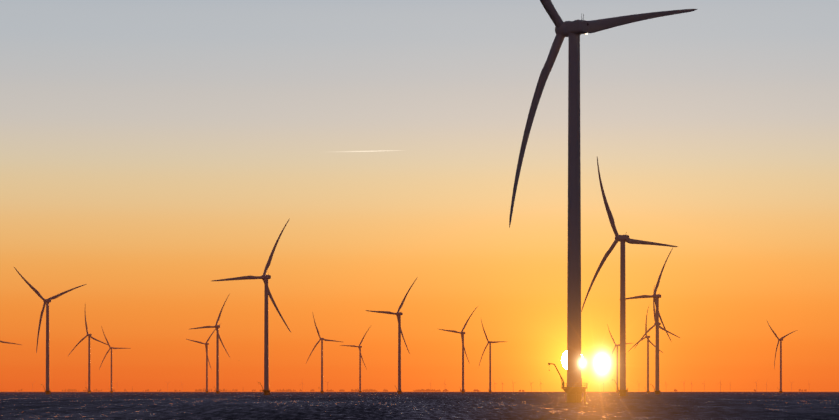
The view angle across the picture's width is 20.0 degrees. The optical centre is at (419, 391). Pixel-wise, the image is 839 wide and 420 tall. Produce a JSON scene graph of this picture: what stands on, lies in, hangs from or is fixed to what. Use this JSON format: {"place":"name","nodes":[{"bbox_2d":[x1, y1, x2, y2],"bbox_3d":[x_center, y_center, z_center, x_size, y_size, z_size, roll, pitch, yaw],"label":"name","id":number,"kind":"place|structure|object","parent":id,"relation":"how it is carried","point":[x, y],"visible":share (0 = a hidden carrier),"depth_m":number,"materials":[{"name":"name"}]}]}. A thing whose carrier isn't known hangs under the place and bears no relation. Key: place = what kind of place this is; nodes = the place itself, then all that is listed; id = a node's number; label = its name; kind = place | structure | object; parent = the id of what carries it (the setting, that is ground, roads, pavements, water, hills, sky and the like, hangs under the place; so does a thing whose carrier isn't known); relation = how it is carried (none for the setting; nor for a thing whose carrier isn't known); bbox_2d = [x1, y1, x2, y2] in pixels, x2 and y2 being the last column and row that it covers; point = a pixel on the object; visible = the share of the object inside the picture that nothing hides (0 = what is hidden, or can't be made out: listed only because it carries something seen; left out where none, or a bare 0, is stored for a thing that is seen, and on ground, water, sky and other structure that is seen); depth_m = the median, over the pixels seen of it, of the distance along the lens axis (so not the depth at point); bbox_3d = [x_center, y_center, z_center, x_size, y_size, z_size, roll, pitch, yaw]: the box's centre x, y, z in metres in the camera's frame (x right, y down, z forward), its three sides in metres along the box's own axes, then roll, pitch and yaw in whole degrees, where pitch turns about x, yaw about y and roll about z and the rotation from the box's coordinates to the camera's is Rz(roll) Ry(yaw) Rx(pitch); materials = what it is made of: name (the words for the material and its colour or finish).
{"place":"outdoors","nodes":[
{"label":"outdoors","id":0,"kind":"place"},
{"bbox_2d":[0,392,838,419],"bbox_3d":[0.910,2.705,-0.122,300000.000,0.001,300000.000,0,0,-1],"label":"sea","id":1,"kind":"structure","parent":0,"point":[412,406],"depth_m":433.27,"materials":[{"name":"liquid"}]},
{"bbox_2d":[14,267,85,393],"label":"turbine","id":2,"kind":"object","parent":1,"relation":"in","point":[46,303],"visible":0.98,"depth_m":2421.28,"materials":[{"name":"paint"}]},
{"bbox_2d":[68,313,109,392],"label":"turbine","id":3,"kind":"object","parent":1,"relation":"in","point":[82,339],"visible":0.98,"depth_m":3875.44,"materials":[{"name":"paint"}]},
{"bbox_2d":[99,326,130,392],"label":"turbine","id":4,"kind":"object","parent":1,"relation":"in","point":[111,348],"visible":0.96,"depth_m":5031.27,"materials":[{"name":"paint"}]},
{"bbox_2d":[187,323,220,392],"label":"turbine","id":5,"kind":"object","parent":1,"relation":"in","point":[207,359],"visible":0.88,"depth_m":4612.02,"materials":[{"name":"paint"}]},
{"bbox_2d":[191,295,229,393],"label":"turbine","id":6,"kind":"object","parent":1,"relation":"in","point":[216,327],"visible":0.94,"depth_m":3377.26,"materials":[{"name":"paint"}]},
{"bbox_2d":[212,218,290,394],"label":"turbine","id":7,"kind":"object","parent":1,"relation":"in","point":[264,277],"visible":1,"depth_m":1917.09,"materials":[{"name":"paint"}]},
{"bbox_2d":[306,315,340,392],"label":"turbine","id":8,"kind":"object","parent":1,"relation":"in","point":[321,390],"visible":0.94,"depth_m":4172.64,"materials":[{"name":"paint"}]},
{"bbox_2d":[341,326,370,392],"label":"turbine","id":9,"kind":"object","parent":1,"relation":"in","point":[360,357],"visible":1,"depth_m":4895.17,"materials":[{"name":"paint"}]},
{"bbox_2d":[366,277,417,393],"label":"turbine","id":10,"kind":"object","parent":1,"relation":"in","point":[398,314],"visible":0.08,"depth_m":2823.49,"materials":[{"name":"paint"}]},
{"bbox_2d":[15,388,806,391],"bbox_3d":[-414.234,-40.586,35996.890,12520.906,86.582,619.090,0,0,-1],"label":"shore trees","id":11,"kind":"object","parent":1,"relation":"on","point":[342,390],"visible":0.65,"depth_m":35895.07,"materials":[{"name":"green plant"}]},
{"bbox_2d":[439,306,477,392],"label":"turbine","id":12,"kind":"object","parent":1,"relation":"in","point":[462,333],"depth_m":3742.30,"materials":[{"name":"paint"}]},
{"bbox_2d":[479,320,504,392],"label":"turbine","id":13,"kind":"object","parent":1,"relation":"in","point":[489,343],"depth_m":4440.80,"materials":[{"name":"paint"}]},
{"bbox_2d":[509,0,696,401],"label":"turbine","id":14,"kind":"object","parent":1,"relation":"in","point":[574,389],"visible":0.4,"depth_m":602.70,"materials":[{"name":"paint"}]},
{"bbox_2d":[608,327,631,392],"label":"turbine","id":15,"kind":"object","parent":1,"relation":"in","point":[617,345],"depth_m":4744.45,"materials":[{"name":"paint"}]},
{"bbox_2d":[581,157,677,395],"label":"turbine","id":16,"kind":"object","parent":1,"relation":"in","point":[622,239],"depth_m":1427.50,"materials":[{"name":"paint"}]},
{"bbox_2d":[628,306,662,392],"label":"turbine","id":17,"kind":"object","parent":1,"relation":"in","point":[648,341],"depth_m":4002.40,"materials":[{"name":"paint"}]},
{"bbox_2d":[626,248,672,393],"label":"turbine","id":18,"kind":"object","parent":1,"relation":"in","point":[655,296],"depth_m":2299.14,"materials":[{"name":"paint"}]},
{"bbox_2d":[636,285,679,386],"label":"turbine","id":19,"kind":"object","parent":1,"relation":"in","point":[649,329],"depth_m":3238.42,"materials":[{"name":"paint"}]},
{"bbox_2d":[767,321,796,392],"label":"turbine","id":20,"kind":"object","parent":1,"relation":"in","point":[781,340],"depth_m":4230.60,"materials":[{"name":"paint"}]},
{"bbox_2d":[0,0,838,391],"label":"sky","id":21,"kind":"structure","parent":0,"point":[153,152],"materials":[{"name":"orange"}]},
{"bbox_2d":[561,351,582,368],"bbox_3d":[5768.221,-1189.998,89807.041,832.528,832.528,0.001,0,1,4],"label":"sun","id":22,"kind":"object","parent":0,"point":[564,359],"depth_m":89824.09,"materials":[{"name":"white"}]}
]}

